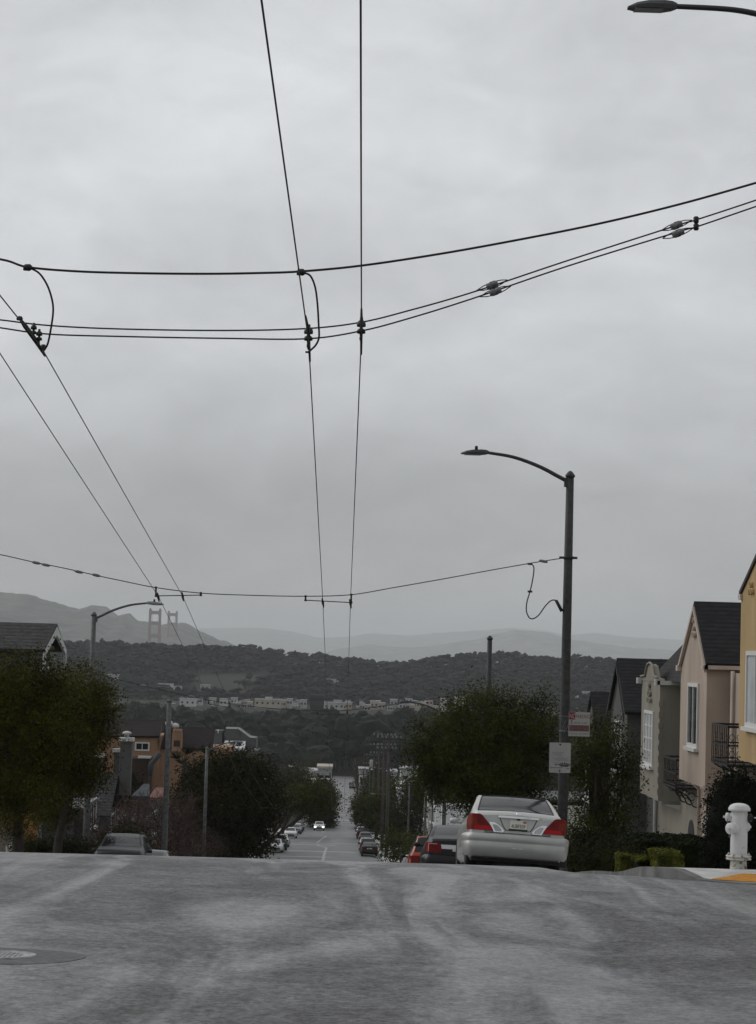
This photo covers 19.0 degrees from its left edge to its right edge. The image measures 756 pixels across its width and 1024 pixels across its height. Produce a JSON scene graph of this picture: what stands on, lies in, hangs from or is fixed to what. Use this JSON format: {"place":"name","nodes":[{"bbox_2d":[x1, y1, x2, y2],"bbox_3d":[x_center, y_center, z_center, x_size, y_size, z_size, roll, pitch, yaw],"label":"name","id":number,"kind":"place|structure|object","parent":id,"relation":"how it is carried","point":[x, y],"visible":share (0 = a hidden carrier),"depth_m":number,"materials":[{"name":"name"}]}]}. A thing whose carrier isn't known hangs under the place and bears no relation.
{"place":"outdoors","nodes":[
{"label":"outdoors","id":0,"kind":"place"},
{"bbox_2d":[0,592,235,645],"bbox_3d":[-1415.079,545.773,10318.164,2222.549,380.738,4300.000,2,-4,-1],"label":"headland hills","id":1,"kind":"structure","parent":0,"point":[73,624],"depth_m":9922.19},
{"bbox_2d":[258,776,380,861],"bbox_3d":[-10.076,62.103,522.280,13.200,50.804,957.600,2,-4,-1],"label":"street","id":2,"kind":"structure","parent":0,"point":[343,837],"depth_m":295.94,"materials":[{"name":"asphalt"}]},
{"bbox_2d":[92,831,152,855],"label":"parked car","id":3,"kind":"object","parent":2,"relation":"on","point":[123,844],"visible":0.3,"depth_m":70.08,"materials":[{"name":"grey paint"}]},
{"bbox_2d":[152,850,171,855],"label":"parked sedan","id":4,"kind":"object","parent":2,"relation":"on","point":[160,853],"visible":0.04,"depth_m":80.81,"materials":[{"name":"grey paint"}]},
{"bbox_2d":[161,699,171,850],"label":"trolley pole","id":5,"kind":"object","parent":2,"relation":"on","point":[166,785],"visible":0.65,"depth_m":104.22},
{"bbox_2d":[202,739,243,856],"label":"street lamp","id":6,"kind":"object","parent":2,"relation":"on","point":[206,784],"visible":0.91,"depth_m":137.04,"materials":[{"name":"metal"}]},
{"bbox_2d":[157,739,295,858],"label":"street tree","id":7,"kind":"object","parent":2,"relation":"on","point":[242,819],"visible":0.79,"depth_m":149.34,"materials":[{"name":"green plant"}]},
{"bbox_2d":[284,827,297,837],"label":"parked sedan","id":8,"kind":"object","parent":2,"relation":"on","point":[291,831],"visible":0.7,"depth_m":312.91,"materials":[{"name":"grey paint"}]},
{"bbox_2d":[359,842,377,855],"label":"parked sedan","id":9,"kind":"object","parent":2,"relation":"on","point":[366,848],"visible":0.87,"depth_m":241.93,"materials":[{"name":"grey paint"}]},
{"bbox_2d":[400,833,427,862],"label":"parked hatchback","id":10,"kind":"object","parent":2,"relation":"on","point":[413,856],"visible":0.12,"depth_m":67.65,"materials":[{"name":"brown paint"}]},
{"bbox_2d":[414,825,459,863],"bbox_3d":[1.977,8.567,56.277,2.132,1.480,4.964,4,-10,-1],"label":"parked sedan","id":11,"kind":"object","parent":2,"relation":"on","point":[439,846],"visible":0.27,"depth_m":54.01,"materials":[{"name":"black paint"}]},
{"bbox_2d":[450,795,568,869],"bbox_3d":[2.480,6.215,43.378,2.132,1.480,4.954,4,-10,0],"label":"parked sedan","id":12,"kind":"object","parent":2,"relation":"on","point":[497,830],"visible":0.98,"depth_m":41.10,"materials":[{"name":"silver metal"}]},
{"bbox_2d":[52,654,604,830],"bbox_3d":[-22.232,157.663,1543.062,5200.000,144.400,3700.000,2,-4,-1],"label":"terrain","id":13,"kind":"structure","parent":0,"point":[228,678],"depth_m":2046.86,"materials":[{"name":"plant"}]},
{"bbox_2d":[0,736,36,851],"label":"house","id":14,"kind":"structure","parent":13,"relation":"on","point":[4,847],"depth_m":96.77,"materials":[{"name":"beige paint"}]},
{"bbox_2d":[23,798,36,848],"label":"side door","id":15,"kind":"structure","parent":14,"relation":"in","point":[29,826],"depth_m":94.08,"materials":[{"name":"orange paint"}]},
{"bbox_2d":[0,622,66,840],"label":"house","id":16,"kind":"structure","parent":13,"relation":"on","point":[30,634],"depth_m":105.97,"materials":[{"name":"grey"}]},
{"bbox_2d":[1,825,102,853],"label":"shrub","id":17,"kind":"object","parent":13,"relation":"on","point":[45,846],"visible":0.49,"depth_m":75.19,"materials":[{"name":"green plant"}]},
{"bbox_2d":[42,754,104,843],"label":"house","id":18,"kind":"structure","parent":13,"relation":"on","point":[94,809],"depth_m":119.88,"materials":[{"name":"blue paint"}]},
{"bbox_2d":[51,731,134,851],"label":"house","id":19,"kind":"structure","parent":13,"relation":"on","point":[124,764],"depth_m":140.05,"materials":[{"name":"grey"}]},
{"bbox_2d":[115,766,148,810],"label":"shrub","id":20,"kind":"object","parent":13,"relation":"on","point":[136,785],"visible":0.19,"depth_m":163.54,"materials":[{"name":"green plant"}]},
{"bbox_2d":[118,784,163,843],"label":"house","id":21,"kind":"structure","parent":13,"relation":"on","point":[145,789],"depth_m":158.90,"materials":[{"name":"grey"}]},
{"bbox_2d":[64,778,220,856],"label":"shrub","id":22,"kind":"object","parent":13,"relation":"on","point":[173,837],"visible":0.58,"depth_m":117.58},
{"bbox_2d":[94,719,234,855],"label":"house","id":23,"kind":"structure","parent":13,"relation":"on","point":[148,755],"depth_m":216.99,"materials":[{"name":"brown"}]},
{"bbox_2d":[135,742,149,750],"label":"window","id":24,"kind":"structure","parent":23,"relation":"in","point":[139,746],"depth_m":216.72,"materials":[{"name":"grey"}]},
{"bbox_2d":[179,698,196,706],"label":"building","id":25,"kind":"structure","parent":13,"relation":"on","point":[189,702],"depth_m":1794.23,"materials":[{"name":"grey"}]},
{"bbox_2d":[214,727,260,833],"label":"house","id":26,"kind":"structure","parent":13,"relation":"on","point":[232,733],"depth_m":269.26,"materials":[{"name":"grey paint"}]},
{"bbox_2d":[254,698,281,708],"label":"building","id":27,"kind":"structure","parent":13,"relation":"on","point":[269,703],"depth_m":1802.98,"materials":[{"name":"beige concrete"}]},
{"bbox_2d":[95,672,476,714],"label":"span wire","id":28,"kind":"object","parent":13,"relation":"on","point":[192,696],"visible":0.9,"depth_m":79.67,"materials":[{"name":"black"}]},
{"bbox_2d":[271,757,306,776],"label":"roadside tree","id":29,"kind":"object","parent":13,"relation":"on","point":[295,768],"visible":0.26,"depth_m":516.67,"materials":[{"name":"green plant"}]},
{"bbox_2d":[267,766,331,840],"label":"street tree","id":30,"kind":"object","parent":13,"relation":"on","point":[300,778],"visible":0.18,"depth_m":259.87,"materials":[{"name":"green plant"}]},
{"bbox_2d":[309,695,324,711],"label":"observation tower","id":31,"kind":"structure","parent":13,"relation":"on","point":[316,702],"depth_m":1549.55,"materials":[{"name":"grey metal"}]},
{"bbox_2d":[290,769,345,822],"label":"street tree","id":32,"kind":"object","parent":13,"relation":"on","point":[328,784],"visible":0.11,"depth_m":397.25,"materials":[{"name":"green plant"}]},
{"bbox_2d":[303,806,343,827],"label":"street tree","id":33,"kind":"object","parent":13,"relation":"on","point":[331,822],"visible":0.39,"depth_m":388.09,"materials":[{"name":"green plant"}]},
{"bbox_2d":[317,763,332,783],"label":"block building","id":34,"kind":"structure","parent":13,"relation":"on","point":[321,767],"depth_m":606.71,"materials":[{"name":"grey"}]},
{"bbox_2d":[67,700,583,775],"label":"park woodland","id":35,"kind":"object","parent":13,"relation":"on","point":[295,734],"visible":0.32,"depth_m":1057.97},
{"bbox_2d":[78,751,579,780],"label":"garden trees","id":36,"kind":"object","parent":13,"relation":"on","point":[277,758],"visible":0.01,"depth_m":953.54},
{"bbox_2d":[50,638,615,711],"bbox_3d":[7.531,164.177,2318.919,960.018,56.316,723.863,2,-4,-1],"label":"ridge woodland","id":37,"kind":"object","parent":13,"relation":"on","point":[369,681],"visible":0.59,"depth_m":2311.63,"materials":[{"name":"plant"}]},
{"bbox_2d":[324,702,344,709],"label":"building","id":38,"kind":"structure","parent":13,"relation":"on","point":[340,705],"depth_m":1803.57,"materials":[{"name":"grey"}]},
{"bbox_2d":[346,787,371,813],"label":"street tree","id":39,"kind":"object","parent":13,"relation":"on","point":[357,795],"visible":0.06,"depth_m":466.75,"materials":[{"name":"green plant"}]},
{"bbox_2d":[0,199,755,330],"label":"span wire","id":40,"kind":"object","parent":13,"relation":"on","point":[673,226],"visible":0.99,"depth_m":23.30,"materials":[{"name":"black"}]},
{"bbox_2d":[0,353,293,807],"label":"trolley wire","id":41,"kind":"object","parent":40,"relation":"hanging from","point":[110,523],"visible":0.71,"depth_m":35.76,"materials":[{"name":"black"}]},
{"bbox_2d":[364,768,396,793],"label":"roadside tree","id":42,"kind":"object","parent":13,"relation":"on","point":[391,778],"visible":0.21,"depth_m":447.63,"materials":[{"name":"green plant"}]},
{"bbox_2d":[367,772,406,802],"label":"street tree","id":43,"kind":"object","parent":13,"relation":"on","point":[394,782],"visible":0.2,"depth_m":416.73,"materials":[{"name":"green plant"}]},
{"bbox_2d":[432,793,490,825],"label":"house","id":44,"kind":"structure","parent":13,"relation":"on","point":[439,819],"depth_m":234.79,"materials":[{"name":"grey"}]},
{"bbox_2d":[515,776,583,791],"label":"house","id":45,"kind":"structure","parent":13,"relation":"on","point":[573,788],"depth_m":131.76,"materials":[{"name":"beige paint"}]},
{"bbox_2d":[525,791,586,837],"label":"house","id":46,"kind":"structure","parent":13,"relation":"on","point":[556,804],"depth_m":120.00,"materials":[{"name":"beige paint"}]},
{"bbox_2d":[582,691,625,839],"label":"house","id":47,"kind":"structure","parent":13,"relation":"on","point":[597,699],"depth_m":83.70,"materials":[{"name":"grey paint"}]},
{"bbox_2d":[606,658,667,832],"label":"house","id":48,"kind":"structure","parent":13,"relation":"on","point":[626,690],"depth_m":74.36,"materials":[{"name":"grey paint"}]},
{"bbox_2d":[636,645,699,834],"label":"house","id":49,"kind":"structure","parent":13,"relation":"on","point":[672,794],"depth_m":66.22,"materials":[{"name":"grey paint"}]},
{"bbox_2d":[640,710,653,769],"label":"window","id":50,"kind":"structure","parent":49,"relation":"in","point":[648,732],"depth_m":68.24,"materials":[{"name":"grey"}]},
{"bbox_2d":[676,601,755,836],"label":"house","id":51,"kind":"structure","parent":13,"relation":"on","point":[708,666],"depth_m":58.38,"materials":[{"name":"beige paint"}]},
{"bbox_2d":[683,683,698,751],"bbox_3d":[8.269,5.406,59.670,0.130,1.780,1.870,2,-4,-1],"label":"window","id":52,"kind":"structure","parent":51,"relation":"in","point":[692,733],"depth_m":59.63,"materials":[{"name":"grey"}]},
{"bbox_2d":[738,554,755,763],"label":"house","id":53,"kind":"structure","parent":13,"relation":"on","point":[747,703],"depth_m":51.67,"materials":[{"name":"paint"}]},
{"bbox_2d":[740,651,755,732],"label":"window","id":54,"kind":"structure","parent":53,"relation":"in","point":[750,662],"depth_m":51.26,"materials":[{"name":"grey"}]},
{"bbox_2d":[0,852,755,1023],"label":"intersection","id":55,"kind":"structure","parent":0,"point":[162,939],"depth_m":17.98,"materials":[{"name":"asphalt"}]},
{"bbox_2d":[0,950,35,958],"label":"manhole cover","id":56,"kind":"object","parent":55,"relation":"on","point":[8,954],"visible":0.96,"depth_m":16.11,"materials":[{"name":"metal"}]},
{"bbox_2d":[0,947,85,963],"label":"road patch","id":57,"kind":"object","parent":55,"relation":"on","point":[45,956],"visible":1,"depth_m":16.05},
{"bbox_2d":[0,206,755,339],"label":"span wire","id":58,"kind":"object","parent":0,"point":[674,234],"visible":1,"depth_m":23.17,"materials":[{"name":"black"}]},
{"bbox_2d":[16,316,45,356],"bbox_3d":[-3.511,-1.789,23.062,0.120,0.322,0.709,0,-4,19],"label":"wire hanger","id":59,"kind":"object","parent":58,"relation":"hanging from","point":[38,333],"visible":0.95,"depth_m":23.09,"materials":[{"name":"black metal"}]},
{"bbox_2d":[0,295,301,808],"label":"trolley wire","id":60,"kind":"object","parent":59,"relation":"hanging from","point":[112,473],"visible":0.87,"depth_m":29.55,"materials":[{"name":"black"}]},
{"bbox_2d":[304,316,312,361],"bbox_3d":[-0.714,-1.770,23.122,0.095,0.395,0.660,2,-4,-1],"label":"wire hanger","id":61,"kind":"object","parent":58,"relation":"hanging from","point":[310,330],"visible":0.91,"depth_m":23.18,"materials":[{"name":"black metal"}]},
{"bbox_2d":[260,0,336,803],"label":"trolley wire","id":62,"kind":"object","parent":61,"relation":"hanging from","point":[266,37],"visible":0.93,"depth_m":18.52,"materials":[{"name":"black"}]},
{"bbox_2d":[357,309,365,354],"bbox_3d":[-0.173,-1.843,23.134,0.095,0.394,0.659,2,-4,-1],"label":"wire hanger","id":63,"kind":"object","parent":58,"relation":"hanging from","point":[363,332],"visible":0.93,"depth_m":23.19,"materials":[{"name":"black metal"}]},
{"bbox_2d":[344,0,361,800],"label":"trolley wire","id":64,"kind":"object","parent":63,"relation":"hanging from","point":[360,2],"visible":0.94,"depth_m":18.37,"materials":[{"name":"black"}]},
{"bbox_2d":[0,0,755,639],"label":"sky","id":65,"kind":"structure","parent":0,"point":[136,135],"materials":[{"name":"grey"}]},
{"bbox_2d":[195,628,683,655],"bbox_3d":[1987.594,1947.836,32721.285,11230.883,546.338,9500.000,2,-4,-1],"label":"ridge","id":66,"kind":"structure","parent":0,"point":[266,638],"depth_m":31405.64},
{"bbox_2d":[319,630,676,666],"bbox_3d":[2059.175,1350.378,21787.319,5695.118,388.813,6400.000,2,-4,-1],"label":"shore hills","id":67,"kind":"structure","parent":0,"point":[532,643],"depth_m":20868.28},
{"bbox_2d":[371,833,755,882],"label":"pavement","id":68,"kind":"structure","parent":0,"point":[709,873],"depth_m":29.25,"materials":[{"name":"concrete"}]},
{"bbox_2d":[341,785,398,837],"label":"street tree","id":69,"kind":"object","parent":68,"relation":"on","point":[367,808],"visible":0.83,"depth_m":326.86,"materials":[{"name":"green plant"}]},
{"bbox_2d":[370,743,387,838],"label":"utility pole","id":70,"kind":"object","parent":68,"relation":"on","point":[379,754],"visible":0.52,"depth_m":328.30,"materials":[{"name":"brown wood"}]},
{"bbox_2d":[373,733,395,850],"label":"utility pole","id":71,"kind":"object","parent":68,"relation":"on","point":[383,780],"visible":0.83,"depth_m":266.57,"materials":[{"name":"brown wood"}]},
{"bbox_2d":[376,735,401,857],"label":"utility pole","id":72,"kind":"object","parent":68,"relation":"on","point":[389,738],"visible":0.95,"depth_m":241.69,"materials":[{"name":"brown wood"}]},
{"bbox_2d":[361,789,428,845],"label":"street tree","id":73,"kind":"object","parent":68,"relation":"on","point":[397,817],"visible":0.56,"depth_m":287.33,"materials":[{"name":"green plant"}]},
{"bbox_2d":[370,822,428,862],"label":"shrub","id":74,"kind":"object","parent":68,"relation":"on","point":[397,848],"visible":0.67,"depth_m":212.59,"materials":[{"name":"green plant"}]},
{"bbox_2d":[389,774,423,832],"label":"street tree","id":75,"kind":"object","parent":68,"relation":"on","point":[405,790],"visible":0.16,"depth_m":297.46,"materials":[{"name":"green plant"}]},
{"bbox_2d":[398,699,447,824],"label":"street lamp","id":76,"kind":"object","parent":68,"relation":"on","point":[443,810],"visible":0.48,"depth_m":112.49,"materials":[{"name":"grey"}]},
{"bbox_2d":[387,665,577,823],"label":"street tree","id":77,"kind":"object","parent":68,"relation":"on","point":[503,774],"visible":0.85,"depth_m":73.14,"materials":[{"name":"green plant"}]},
{"bbox_2d":[486,636,492,763],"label":"trolley pole","id":78,"kind":"object","parent":68,"relation":"on","point":[489,659],"visible":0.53,"depth_m":79.82,"materials":[{"name":"metal"}]},
{"bbox_2d":[461,446,574,871],"bbox_3d":[3.049,3.331,49.934,2.671,9.565,0.450,2,-4,-1],"label":"street lamp","id":79,"kind":"object","parent":68,"relation":"on","point":[562,809],"visible":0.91,"depth_m":49.93,"materials":[{"name":"metal"}]},
{"bbox_2d":[0,554,576,607],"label":"span wire","id":80,"kind":"object","parent":79,"relation":"attached to","point":[305,596],"visible":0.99,"depth_m":49.94,"materials":[{"name":"black"}]},
{"bbox_2d":[526,563,562,618],"bbox_3d":[3.693,1.761,49.997,0.840,1.247,0.103,2,-4,-1],"label":"feed cable","id":81,"kind":"object","parent":79,"relation":"attached to","point":[556,602],"visible":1,"depth_m":49.95,"materials":[{"name":"black metal"}]},
{"bbox_2d":[549,742,570,772],"bbox_3d":[3.999,5.400,49.669,0.470,0.660,0.020,2,-4,-1],"label":"street sign","id":82,"kind":"object","parent":79,"relation":"attached to","point":[559,757],"visible":1,"depth_m":49.67,"materials":[{"name":"grey"}]},
{"bbox_2d":[559,712,589,736],"bbox_3d":[4.328,4.677,49.868,0.674,0.530,0.244,2,-4,-1],"label":"parking sign","id":83,"kind":"object","parent":79,"relation":"attached to","point":[579,723],"visible":1,"depth_m":49.76,"materials":[{"name":"white"}]},
{"bbox_2d":[378,853,755,884],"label":"kerb","id":84,"kind":"structure","parent":68,"relation":"on","point":[669,872],"depth_m":29.36,"materials":[{"name":"concrete"}]},
{"bbox_2d":[544,703,663,845],"bbox_3d":[6.017,7.670,60.162,3.314,5.156,3.800,2,-4,-1],"label":"street tree","id":85,"kind":"object","parent":68,"relation":"on","point":[601,809],"visible":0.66,"depth_m":60.49,"materials":[{"name":"green plant"}]},
{"bbox_2d":[567,815,647,871],"bbox_3d":[5.206,8.224,53.270,3.352,1.945,5.338,2,-4,-1],"label":"shrub","id":86,"kind":"object","parent":68,"relation":"on","point":[584,855],"visible":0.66,"depth_m":53.35,"materials":[{"name":"green plant"}]},
{"bbox_2d":[614,850,631,871],"bbox_3d":[5.279,7.934,48.675,0.342,1.249,1.081,2,-4,-1],"label":"hedge","id":87,"kind":"object","parent":68,"relation":"on","point":[623,860],"visible":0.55,"depth_m":48.22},
{"bbox_2d":[631,853,650,867],"bbox_3d":[5.599,7.766,47.485,0.469,1.143,1.290,2,-4,-1],"label":"hedge","id":88,"kind":"object","parent":68,"relation":"on","point":[641,860],"visible":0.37,"depth_m":47.17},
{"bbox_2d":[621,831,695,853],"bbox_3d":[7.136,8.987,56.401,1.901,1.889,2.586,2,-4,-1],"label":"hedge","id":89,"kind":"object","parent":68,"relation":"on","point":[653,839],"visible":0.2,"depth_m":55.92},
{"bbox_2d":[646,846,684,867],"bbox_3d":[5.906,7.531,46.505,0.602,1.220,1.684,2,-4,-1],"label":"hedge","id":90,"kind":"object","parent":68,"relation":"on","point":[664,857],"visible":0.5,"depth_m":45.79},
{"bbox_2d":[667,834,708,867],"bbox_3d":[7.153,8.201,51.291,0.953,1.625,2.285,2,-4,-1],"label":"hedge","id":91,"kind":"object","parent":68,"relation":"on","point":[685,847],"visible":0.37,"depth_m":50.25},
{"bbox_2d":[627,0,755,16],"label":"street lamp","id":92,"kind":"object","parent":68,"relation":"on","point":[655,6],"visible":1,"depth_m":28.37,"materials":[{"name":"metal"}]},
{"bbox_2d":[0,182,755,274],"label":"feeder cable","id":93,"kind":"object","parent":92,"relation":"attached to","point":[397,260],"visible":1,"depth_m":22.79,"materials":[{"name":"black metal"}]},
{"bbox_2d":[23,264,53,351],"bbox_3d":[-3.408,-2.066,22.880,0.214,0.839,0.468,0,-4,23],"label":"feed jumper","id":94,"kind":"object","parent":93,"relation":"hanging from","point":[27,267],"visible":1,"depth_m":22.86,"materials":[{"name":"black metal"}]},
{"bbox_2d":[297,269,319,352],"bbox_3d":[-0.692,-2.039,22.927,0.175,0.805,0.457,0,-4,17],"label":"feed jumper","id":95,"kind":"object","parent":93,"relation":"hanging from","point":[302,272],"visible":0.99,"depth_m":22.91,"materials":[{"name":"black metal"}]},
{"bbox_2d":[692,756,755,869],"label":"round bush","id":96,"kind":"object","parent":68,"relation":"on","point":[738,788],"visible":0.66,"depth_m":46.94,"materials":[{"name":"green plant"}]},
{"bbox_2d":[712,873,755,881],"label":"tactile paving","id":97,"kind":"structure","parent":68,"relation":"on","point":[745,877],"depth_m":28.67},
{"bbox_2d":[723,803,755,868],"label":"fire hydrant","id":98,"kind":"object","parent":68,"relation":"on","point":[738,827],"visible":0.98,"depth_m":29.96,"materials":[{"name":"white"}]},
{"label":"pavement","id":99,"kind":"structure","parent":0,"visible":0},
{"bbox_2d":[0,636,105,851],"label":"street tree","id":100,"kind":"object","parent":99,"relation":"on","point":[30,701],"visible":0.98,"depth_m":65.22,"materials":[{"name":"green plant"}]},
{"bbox_2d":[1,651,134,852],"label":"street tree","id":101,"kind":"object","parent":99,"relation":"on","point":[88,774],"visible":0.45,"depth_m":72.11,"materials":[{"name":"green plant"}]},
{"bbox_2d":[83,599,163,844],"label":"street lamp","id":102,"kind":"object","parent":99,"relation":"on","point":[86,817],"visible":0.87,"depth_m":79.17,"materials":[{"name":"metal"}]},
{"bbox_2d":[89,816,157,846],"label":"shrub","id":103,"kind":"object","parent":99,"relation":"on","point":[120,830],"visible":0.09,"depth_m":99.14,"materials":[{"name":"green plant"}]},
{"bbox_2d":[108,779,161,846],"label":"shrub","id":104,"kind":"object","parent":99,"relation":"on","point":[140,804],"visible":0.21,"depth_m":133.95,"materials":[{"name":"brown plant"}]},
{"bbox_2d":[153,798,233,857],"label":"shrub","id":105,"kind":"object","parent":99,"relation":"on","point":[205,849],"visible":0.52,"depth_m":126.90,"materials":[{"name":"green plant"}]},
{"bbox_2d":[170,741,218,786],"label":"yucca","id":106,"kind":"object","parent":99,"relation":"on","point":[182,762],"visible":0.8,"depth_m":164.91,"materials":[{"name":"green plant"}]},
{"bbox_2d":[255,772,347,853],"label":"street tree","id":107,"kind":"object","parent":99,"relation":"on","point":[312,799],"visible":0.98,"depth_m":232.67,"materials":[{"name":"green plant"}]},
{"bbox_2d":[281,787,337,833],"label":"street tree","id":108,"kind":"object","parent":99,"relation":"on","point":[293,824],"visible":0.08,"depth_m":327.55,"materials":[{"name":"green plant"}]},
{"label":"water","id":109,"kind":"structure","parent":0,"visible":0},
{"bbox_2d":[147,608,177,642],"bbox_3d":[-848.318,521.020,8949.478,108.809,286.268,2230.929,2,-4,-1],"label":"suspension bridge","id":110,"kind":"structure","parent":109,"relation":"on","point":[158,635],"depth_m":8177.40,"materials":[{"name":"grey"}]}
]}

